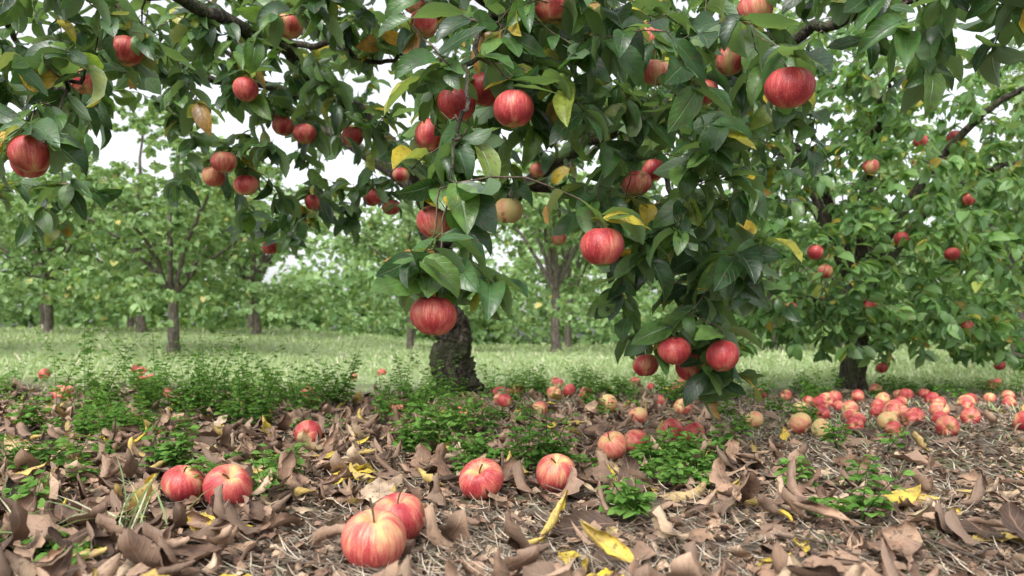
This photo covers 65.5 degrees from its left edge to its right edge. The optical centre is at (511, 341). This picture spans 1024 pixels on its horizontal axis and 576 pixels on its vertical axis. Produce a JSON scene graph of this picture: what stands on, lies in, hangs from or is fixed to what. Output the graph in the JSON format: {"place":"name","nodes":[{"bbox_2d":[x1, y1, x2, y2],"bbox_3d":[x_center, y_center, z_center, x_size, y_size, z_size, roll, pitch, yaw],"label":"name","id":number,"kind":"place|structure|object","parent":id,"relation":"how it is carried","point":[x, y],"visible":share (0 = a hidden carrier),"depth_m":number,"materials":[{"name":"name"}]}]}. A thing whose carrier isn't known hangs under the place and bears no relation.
{"place":"outdoors","nodes":[
{"label":"outdoors","id":0,"kind":"place"},
{"bbox_2d":[405,1,425,13],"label":"apple","id":1,"kind":"object","parent":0,"point":[412,8],"visible":0.49,"depth_m":2.28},
{"bbox_2d":[0,328,1023,575],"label":"ground","id":2,"kind":"structure","parent":0,"point":[750,524],"depth_m":3.53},
{"bbox_2d":[0,204,30,326],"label":"apple tree","id":3,"kind":"object","parent":2,"relation":"on","point":[7,237],"visible":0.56,"depth_m":8.78,"materials":[{"name":"green plant"}]},
{"bbox_2d":[0,233,32,323],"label":"apple tree","id":4,"kind":"object","parent":2,"relation":"on","point":[9,319],"visible":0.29,"depth_m":16.82,"materials":[{"name":"green plant"}]},
{"bbox_2d":[50,385,70,398],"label":"apple","id":5,"kind":"object","parent":2,"relation":"on","point":[60,395],"visible":0.44,"depth_m":3.28,"materials":[{"name":"red food"}]},
{"bbox_2d":[0,177,123,328],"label":"apple tree","id":6,"kind":"object","parent":2,"relation":"on","point":[15,300],"visible":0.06,"depth_m":15.05,"materials":[{"name":"green plant"}]},
{"bbox_2d":[0,137,148,331],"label":"apple tree","id":7,"kind":"object","parent":2,"relation":"on","point":[15,253],"visible":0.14,"depth_m":11.57,"materials":[{"name":"green plant"}]},
{"bbox_2d":[56,174,213,328],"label":"apple tree","id":8,"kind":"object","parent":2,"relation":"on","point":[130,322],"visible":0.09,"depth_m":15.50,"materials":[{"name":"green plant"}]},
{"bbox_2d":[23,102,264,332],"bbox_3d":[-5.486,-1.840,12.237,3.512,3.539,3.816,0,0,-41],"label":"apple tree","id":9,"kind":"object","parent":2,"relation":"on","point":[134,205],"visible":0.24,"depth_m":11.47,"materials":[{"name":"green plant"}]},
{"bbox_2d":[0,111,333,353],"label":"apple tree","id":10,"kind":"object","parent":2,"relation":"on","point":[134,230],"visible":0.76,"depth_m":8.16,"materials":[{"name":"green plant"}]},
{"bbox_2d":[162,388,172,398],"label":"apple","id":11,"kind":"object","parent":2,"relation":"on","point":[165,390],"visible":0.16,"depth_m":3.57,"materials":[{"name":"red food"}]},
{"bbox_2d":[161,465,204,502],"bbox_3d":[-0.551,0.237,1.339,0.071,0.065,0.074,-9,22,-40],"label":"apple","id":12,"kind":"object","parent":2,"relation":"on","point":[182,484],"visible":0.86,"depth_m":1.31,"materials":[{"name":"red food"}]},
{"bbox_2d":[202,464,252,505],"bbox_3d":[-0.452,0.232,1.269,0.074,0.072,0.076,33,36,15],"label":"apple","id":13,"kind":"object","parent":2,"relation":"on","point":[235,480],"visible":0.73,"depth_m":1.25,"materials":[{"name":"red food"}]},
{"bbox_2d":[162,165,338,327],"bbox_3d":[-5.047,-1.835,15.379,3.487,3.346,3.514,0,0,-3],"label":"apple tree","id":14,"kind":"object","parent":2,"relation":"on","point":[323,231],"visible":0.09,"depth_m":15.67,"materials":[{"name":"green plant"}]},
{"bbox_2d":[141,150,370,334],"bbox_3d":[-4.183,-1.503,12.203,3.068,2.936,3.038,0,0,33],"label":"apple tree","id":15,"kind":"object","parent":2,"relation":"on","point":[300,305],"visible":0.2,"depth_m":12.09,"materials":[{"name":"green plant"}]},
{"bbox_2d":[294,420,321,441],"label":"apple","id":16,"kind":"object","parent":2,"relation":"on","point":[309,428],"visible":0.59,"depth_m":2.08,"materials":[{"name":"red food"}]},
{"bbox_2d":[302,384,313,396],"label":"apple","id":17,"kind":"object","parent":2,"relation":"on","point":[307,390],"visible":0.13,"depth_m":3.88,"materials":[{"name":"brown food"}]},
{"bbox_2d":[341,498,406,572],"bbox_3d":[-0.160,0.224,0.928,0.074,0.084,0.076,13,17,34],"label":"apple","id":18,"kind":"object","parent":2,"relation":"on","point":[372,538],"visible":0.92,"depth_m":0.90,"materials":[{"name":"red food"}]},
{"bbox_2d":[373,483,424,539],"bbox_3d":[-0.152,0.229,1.066,0.073,0.082,0.076,-5,20,-7],"label":"apple","id":19,"kind":"object","parent":2,"relation":"on","point":[407,509],"visible":0.61,"depth_m":1.05,"materials":[{"name":"red food"}]},
{"bbox_2d":[392,404,406,418],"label":"apple","id":20,"kind":"object","parent":2,"relation":"on","point":[400,406],"visible":0.23,"depth_m":2.78,"materials":[{"name":"brown food"}]},
{"bbox_2d":[313,161,514,348],"bbox_3d":[-1.216,-1.272,11.679,2.601,2.906,2.826,0,0,21],"label":"apple tree","id":21,"kind":"object","parent":2,"relation":"on","point":[402,232],"visible":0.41,"depth_m":11.30,"materials":[{"name":"green plant"}]},
{"bbox_2d":[358,198,470,340],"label":"apple tree","id":22,"kind":"object","parent":2,"relation":"on","point":[385,239],"visible":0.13,"depth_m":16.56,"materials":[{"name":"green plant"}]},
{"bbox_2d":[459,458,503,499],"bbox_3d":[-0.052,0.231,1.348,0.078,0.068,0.075,-24,48,-10],"label":"apple","id":23,"kind":"object","parent":2,"relation":"on","point":[477,476],"visible":0.98,"depth_m":1.33,"materials":[{"name":"red food"}]},
{"bbox_2d":[497,393,511,406],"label":"apple","id":24,"kind":"object","parent":2,"relation":"on","point":[504,399],"visible":0.93,"depth_m":3.18,"materials":[{"name":"red food"}]},
{"bbox_2d":[0,176,1012,345],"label":"distant trees","id":25,"kind":"object","parent":2,"relation":"on","point":[528,264],"visible":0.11,"depth_m":20.83,"materials":[{"name":"green plant"}]},
{"bbox_2d":[0,377,1023,575],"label":"fallen leaves","id":26,"kind":"object","parent":2,"relation":"on","point":[140,549],"depth_m":1.24,"materials":[{"name":"plant"}]},
{"bbox_2d":[0,0,1023,419],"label":"apple tree","id":27,"kind":"object","parent":2,"relation":"on","point":[712,246],"visible":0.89,"depth_m":1.78,"materials":[{"name":"plant"}]},
{"bbox_2d":[6,135,49,171],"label":"apple","id":28,"kind":"object","parent":27,"relation":"hanging from","point":[27,153],"visible":0.91,"depth_m":1.47,"materials":[{"name":"food"}]},
{"bbox_2d":[9,160,48,177],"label":"apple","id":29,"kind":"object","parent":27,"relation":"hanging from","point":[27,174],"visible":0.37,"depth_m":1.69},
{"bbox_2d":[70,70,92,93],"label":"apple","id":30,"kind":"object","parent":27,"relation":"hanging from","point":[86,87],"visible":0.42,"depth_m":2.08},
{"bbox_2d":[113,35,143,66],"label":"apple","id":31,"kind":"object","parent":27,"relation":"hanging from","point":[126,55],"visible":0.67,"depth_m":1.82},
{"bbox_2d":[202,166,225,186],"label":"apple","id":32,"kind":"object","parent":27,"relation":"hanging from","point":[211,177],"visible":0.85,"depth_m":2.52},
{"bbox_2d":[210,150,236,172],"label":"apple","id":33,"kind":"object","parent":27,"relation":"hanging from","point":[223,162],"visible":1,"depth_m":2.37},
{"bbox_2d":[232,77,258,101],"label":"apple","id":34,"kind":"object","parent":27,"relation":"hanging from","point":[245,89],"visible":1,"depth_m":2.28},
{"bbox_2d":[233,173,258,194],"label":"apple","id":35,"kind":"object","parent":27,"relation":"hanging from","point":[244,184],"visible":1,"depth_m":2.47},
{"bbox_2d":[262,241,276,253],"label":"apple","id":36,"kind":"object","parent":27,"relation":"hanging from","point":[270,249],"visible":0.55,"depth_m":3.18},
{"bbox_2d":[272,113,294,135],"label":"apple","id":37,"kind":"object","parent":27,"relation":"hanging from","point":[283,126],"visible":0.98,"depth_m":2.62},
{"bbox_2d":[280,14,303,38],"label":"apple","id":38,"kind":"object","parent":27,"relation":"hanging from","point":[293,27],"visible":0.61,"depth_m":2.17,"materials":[{"name":"red plant"}]},
{"bbox_2d":[293,119,316,143],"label":"apple","id":39,"kind":"object","parent":27,"relation":"hanging from","point":[304,133],"visible":1,"depth_m":2.58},
{"bbox_2d":[305,194,320,210],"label":"apple","id":40,"kind":"object","parent":27,"relation":"hanging from","point":[311,201],"visible":0.77,"depth_m":2.97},
{"bbox_2d":[342,126,363,146],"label":"apple","id":41,"kind":"object","parent":27,"relation":"hanging from","point":[354,134],"visible":0.78,"depth_m":2.67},
{"bbox_2d":[362,188,380,205],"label":"apple","id":42,"kind":"object","parent":27,"relation":"hanging from","point":[373,198],"visible":0.7,"depth_m":2.92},
{"bbox_2d":[382,195,399,214],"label":"apple","id":43,"kind":"object","parent":27,"relation":"hanging from","point":[394,210],"visible":0.78,"depth_m":3.08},
{"bbox_2d":[392,164,409,181],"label":"apple","id":44,"kind":"object","parent":27,"relation":"hanging from","point":[400,174],"visible":1,"depth_m":3.08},
{"bbox_2d":[410,4,437,37],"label":"apple","id":45,"kind":"object","parent":27,"relation":"hanging from","point":[426,27],"visible":0.6,"depth_m":2.03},
{"bbox_2d":[415,118,440,150],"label":"apple","id":46,"kind":"object","parent":27,"relation":"hanging from","point":[425,137],"visible":0.63,"depth_m":1.77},
{"bbox_2d":[416,205,449,237],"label":"apple","id":47,"kind":"object","parent":27,"relation":"hanging from","point":[426,219],"visible":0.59,"depth_m":1.49,"materials":[{"name":"food"}]},
{"bbox_2d":[410,292,456,334],"bbox_3d":[-0.123,-0.043,1.250,0.074,0.067,0.076,2,-3,-37],"label":"apple","id":48,"kind":"object","parent":27,"relation":"hanging from","point":[433,315],"visible":0.98,"depth_m":1.22,"materials":[{"name":"food"}]},
{"bbox_2d":[437,88,475,120],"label":"apple","id":49,"kind":"object","parent":27,"relation":"hanging from","point":[450,104],"visible":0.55,"depth_m":1.57,"materials":[{"name":"food"}]},
{"bbox_2d":[470,72,495,106],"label":"apple","id":50,"kind":"object","parent":27,"relation":"hanging from","point":[486,97],"visible":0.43,"depth_m":1.63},
{"bbox_2d":[495,190,522,222],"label":"apple","id":51,"kind":"object","parent":27,"relation":"hanging from","point":[509,210],"visible":0.94,"depth_m":1.87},
{"bbox_2d":[493,90,533,127],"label":"apple","id":52,"kind":"object","parent":27,"relation":"hanging from","point":[513,108],"visible":1,"depth_m":1.43,"materials":[{"name":"food"}]},
{"bbox_2d":[529,163,544,177],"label":"apple","id":53,"kind":"object","parent":27,"relation":"hanging from","point":[535,170],"visible":0.87,"depth_m":3.18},
{"bbox_2d":[535,0,564,23],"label":"apple","id":54,"kind":"object","parent":27,"relation":"hanging from","point":[551,12],"visible":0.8,"depth_m":1.53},
{"bbox_2d":[551,234,565,245],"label":"apple","id":55,"kind":"object","parent":27,"relation":"hanging from","point":[559,240],"visible":0.73,"depth_m":3.58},
{"bbox_2d":[580,220,623,264],"bbox_3d":[0.154,-0.171,1.350,0.076,0.082,0.074,1,1,-29],"label":"apple","id":56,"kind":"object","parent":27,"relation":"hanging from","point":[602,246],"visible":1,"depth_m":1.32,"materials":[{"name":"food"}]},
{"bbox_2d":[621,171,651,195],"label":"apple","id":57,"kind":"object","parent":27,"relation":"hanging from","point":[640,183],"visible":0.88,"depth_m":1.87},
{"bbox_2d":[632,350,658,375],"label":"apple","id":58,"kind":"object","parent":27,"relation":"hanging from","point":[646,365],"visible":0.96,"depth_m":1.98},
{"bbox_2d":[641,156,662,181],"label":"apple","id":59,"kind":"object","parent":27,"relation":"hanging from","point":[650,167],"visible":0.64,"depth_m":2.17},
{"bbox_2d":[644,22,661,52],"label":"apple","id":60,"kind":"object","parent":27,"relation":"hanging from","point":[651,36],"visible":0.13,"depth_m":1.82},
{"bbox_2d":[643,52,667,85],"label":"apple","id":61,"kind":"object","parent":27,"relation":"hanging from","point":[656,67],"visible":0.68,"depth_m":1.92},
{"bbox_2d":[657,331,690,364],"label":"apple","id":62,"kind":"object","parent":27,"relation":"hanging from","point":[674,350],"visible":0.98,"depth_m":1.77,"materials":[{"name":"food"}]},
{"bbox_2d":[675,354,700,380],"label":"apple","id":63,"kind":"object","parent":27,"relation":"hanging from","point":[686,374],"visible":0.36,"depth_m":1.93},
{"bbox_2d":[702,79,718,104],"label":"apple","id":64,"kind":"object","parent":27,"relation":"hanging from","point":[706,99],"visible":0.31,"depth_m":1.98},
{"bbox_2d":[706,340,739,370],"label":"apple","id":65,"kind":"object","parent":27,"relation":"hanging from","point":[722,355],"visible":1,"depth_m":1.73,"materials":[{"name":"food"}]},
{"bbox_2d":[715,46,742,74],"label":"apple","id":66,"kind":"object","parent":27,"relation":"hanging from","point":[728,62],"visible":0.66,"depth_m":1.88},
{"bbox_2d":[737,0,772,27],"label":"apple","id":67,"kind":"object","parent":27,"relation":"hanging from","point":[754,6],"visible":0.49,"depth_m":1.72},
{"bbox_2d":[764,64,815,108],"bbox_3d":[0.453,-0.417,1.300,0.081,0.071,0.078,4,4,32],"label":"apple","id":68,"kind":"object","parent":27,"relation":"hanging from","point":[790,87],"visible":1,"depth_m":1.27,"materials":[{"name":"food"}]},
{"bbox_2d":[0,318,1023,564],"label":"weeds","id":69,"kind":"object","parent":2,"relation":"on","point":[630,500],"visible":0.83,"depth_m":2.27,"materials":[{"name":"green plant"}]},
{"bbox_2d":[0,322,1023,547],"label":"grass","id":70,"kind":"structure","parent":2,"relation":"on","point":[811,364],"depth_m":7.15,"materials":[{"name":"plant"}]},
{"bbox_2d":[0,380,1023,575],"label":"dry grass","id":71,"kind":"structure","parent":2,"relation":"on","point":[587,548],"depth_m":1.19,"materials":[{"name":"plant"}]},
{"bbox_2d":[38,365,1023,435],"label":"fallen apples","id":72,"kind":"object","parent":2,"relation":"on","point":[887,409],"visible":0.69,"depth_m":2.90,"materials":[{"name":"red food"}]},
{"bbox_2d":[532,401,546,414],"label":"apple","id":73,"kind":"object","parent":2,"relation":"on","point":[540,405],"visible":0.53,"depth_m":2.88,"materials":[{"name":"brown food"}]},
{"bbox_2d":[547,386,560,399],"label":"apple","id":74,"kind":"object","parent":2,"relation":"on","point":[553,389],"visible":0.69,"depth_m":3.58,"materials":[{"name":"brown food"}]},
{"bbox_2d":[536,453,574,491],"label":"apple","id":75,"kind":"object","parent":2,"relation":"on","point":[553,470],"visible":0.83,"depth_m":1.41,"materials":[{"name":"red food"}]},
{"bbox_2d":[469,141,647,346],"bbox_3d":[0.826,-1.810,15.002,3.538,4.003,3.567,0,0,-41],"label":"apple tree","id":76,"kind":"object","parent":2,"relation":"on","point":[530,317],"visible":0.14,"depth_m":14.73,"materials":[{"name":"green plant"}]},
{"bbox_2d":[463,139,665,351],"bbox_3d":[0.624,-1.620,11.769,3.782,3.697,3.481,0,0,44],"label":"apple tree","id":77,"kind":"object","parent":2,"relation":"on","point":[553,275],"visible":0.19,"depth_m":11.23,"materials":[{"name":"green plant"}]},
{"bbox_2d":[563,384,575,396],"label":"apple","id":78,"kind":"object","parent":2,"relation":"on","point":[569,390],"visible":0.98,"depth_m":3.73,"materials":[{"name":"red food"}]},
{"bbox_2d":[579,387,592,399],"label":"apple","id":79,"kind":"object","parent":2,"relation":"on","point":[581,390],"visible":0.4,"depth_m":3.53,"materials":[{"name":"red food"}]},
{"bbox_2d":[600,394,616,411],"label":"apple","id":80,"kind":"object","parent":2,"relation":"on","point":[614,401],"visible":0.59,"depth_m":2.98,"materials":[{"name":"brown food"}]},
{"bbox_2d":[597,429,627,459],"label":"apple","id":81,"kind":"object","parent":2,"relation":"on","point":[613,444],"visible":0.95,"depth_m":1.88,"materials":[{"name":"red food"}]},
{"bbox_2d":[624,429,649,451],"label":"apple","id":82,"kind":"object","parent":2,"relation":"on","point":[632,436],"visible":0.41,"depth_m":1.98,"materials":[{"name":"red food"}]},
{"bbox_2d":[628,407,647,423],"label":"apple","id":83,"kind":"object","parent":2,"relation":"on","point":[640,414],"visible":0.81,"depth_m":2.63,"materials":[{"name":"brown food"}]},
{"bbox_2d":[661,418,682,440],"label":"apple","id":84,"kind":"object","parent":2,"relation":"on","point":[673,422],"visible":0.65,"depth_m":2.18,"materials":[{"name":"red food"}]},
{"bbox_2d":[673,398,690,414],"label":"apple","id":85,"kind":"object","parent":2,"relation":"on","point":[678,407],"visible":0.81,"depth_m":2.88,"materials":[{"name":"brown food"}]},
{"bbox_2d":[629,273,739,333],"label":"apple tree","id":86,"kind":"object","parent":2,"relation":"on","point":[674,306],"depth_m":17.10,"materials":[{"name":"green plant"}]},
{"bbox_2d":[682,422,704,440],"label":"apple","id":87,"kind":"object","parent":2,"relation":"on","point":[692,426],"visible":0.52,"depth_m":2.13,"materials":[{"name":"red food"}]},
{"bbox_2d":[597,15,860,381],"bbox_3d":[1.217,-0.718,4.428,1.398,2.073,1.298,0,0,0],"label":"apple tree","id":88,"kind":"object","parent":2,"relation":"on","point":[803,193],"visible":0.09,"depth_m":4.39,"materials":[{"name":"green plant"}]},
{"bbox_2d":[745,409,763,427],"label":"apple","id":89,"kind":"object","parent":2,"relation":"on","point":[756,419],"visible":0.75,"depth_m":2.48,"materials":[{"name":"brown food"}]},
{"bbox_2d":[788,412,811,433],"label":"apple","id":90,"kind":"object","parent":2,"relation":"on","point":[799,422],"visible":0.98,"depth_m":2.33,"materials":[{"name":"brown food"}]},
{"bbox_2d":[750,181,882,350],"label":"apple tree","id":91,"kind":"object","parent":2,"relation":"on","point":[775,266],"visible":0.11,"depth_m":11.72,"materials":[{"name":"green plant"}]},
{"bbox_2d":[811,418,830,439],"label":"apple","id":92,"kind":"object","parent":2,"relation":"on","point":[816,430],"visible":0.63,"depth_m":2.23,"materials":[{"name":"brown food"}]},
{"bbox_2d":[770,168,907,346],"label":"apple tree","id":93,"kind":"object","parent":2,"relation":"on","point":[854,179],"depth_m":15.02,"materials":[{"name":"green plant"}]},
{"bbox_2d":[771,166,928,349],"bbox_3d":[4.870,-1.243,12.340,2.913,2.877,3.164,0,0,27],"label":"apple tree","id":94,"kind":"object","parent":2,"relation":"on","point":[890,217],"visible":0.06,"depth_m":12.42,"materials":[{"name":"green plant"}]},
{"bbox_2d":[801,202,944,335],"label":"apple tree","id":95,"kind":"object","parent":2,"relation":"on","point":[901,268],"visible":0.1,"depth_m":15.71,"materials":[{"name":"green plant"}]},
{"bbox_2d":[728,0,1023,389],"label":"apple tree","id":96,"kind":"object","parent":2,"relation":"on","point":[865,270],"visible":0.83,"depth_m":3.91,"materials":[{"name":"plant"}]},
{"bbox_2d":[807,243,823,259],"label":"apple","id":97,"kind":"object","parent":96,"relation":"hanging from","point":[815,252],"visible":0.98,"depth_m":3.47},
{"bbox_2d":[817,265,832,278],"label":"apple","id":98,"kind":"object","parent":96,"relation":"hanging from","point":[828,272],"visible":0.84,"depth_m":3.97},
{"bbox_2d":[862,159,878,173],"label":"apple","id":99,"kind":"object","parent":96,"relation":"hanging from","point":[870,167],"visible":0.97,"depth_m":3.67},
{"bbox_2d":[875,363,887,372],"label":"apple","id":100,"kind":"object","parent":96,"relation":"hanging from","point":[882,367],"visible":0.91,"depth_m":4.48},
{"bbox_2d":[893,232,908,244],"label":"apple","id":101,"kind":"object","parent":96,"relation":"hanging from","point":[898,235],"visible":0.6,"depth_m":3.98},
{"bbox_2d":[944,245,960,260],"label":"apple","id":102,"kind":"object","parent":96,"relation":"hanging from","point":[951,254],"visible":1,"depth_m":3.98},
{"bbox_2d":[960,320,973,329],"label":"apple","id":103,"kind":"object","parent":96,"relation":"hanging from","point":[968,324],"visible":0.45,"depth_m":4.17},
{"bbox_2d":[961,193,975,205],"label":"apple","id":104,"kind":"object","parent":96,"relation":"hanging from","point":[968,199],"visible":0.87,"depth_m":4.08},
{"bbox_2d":[993,361,1005,369],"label":"apple","id":105,"kind":"object","parent":96,"relation":"hanging from","point":[1002,366],"visible":0.81,"depth_m":4.88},
{"bbox_2d":[814,50,1023,368],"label":"apple tree","id":106,"kind":"object","parent":2,"relation":"on","point":[1013,147],"visible":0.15,"depth_m":6.86,"materials":[{"name":"green plant"}]},
{"bbox_2d":[928,150,1022,337],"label":"apple tree","id":107,"kind":"object","parent":2,"relation":"on","point":[992,283],"visible":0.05,"depth_m":12.47,"materials":[{"name":"green plant"}]},
{"bbox_2d":[970,94,1023,339],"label":"apple tree","id":108,"kind":"object","parent":2,"relation":"on","point":[1012,125],"visible":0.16,"depth_m":5.63,"materials":[{"name":"green plant"}]},
{"bbox_2d":[982,121,1022,303],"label":"apple tree","id":109,"kind":"object","parent":2,"relation":"on","point":[987,281],"visible":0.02,"depth_m":8.14,"materials":[{"name":"green plant"}]},
{"bbox_2d":[0,0,1023,341],"label":"sky","id":110,"kind":"structure","parent":0,"point":[122,145],"materials":[{"name":"white"}]},
{"bbox_2d":[863,298,876,309],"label":"apple","id":111,"kind":"object","parent":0,"point":[868,303],"visible":0.48,"depth_m":3.88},
{"bbox_2d":[913,135,927,146],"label":"apple","id":112,"kind":"object","parent":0,"point":[918,143],"visible":0.59,"depth_m":3.88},
{"bbox_2d":[946,129,958,141],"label":"apple","id":113,"kind":"object","parent":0,"point":[952,134],"visible":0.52,"depth_m":4.58,"materials":[{"name":"red plant"}]}
]}

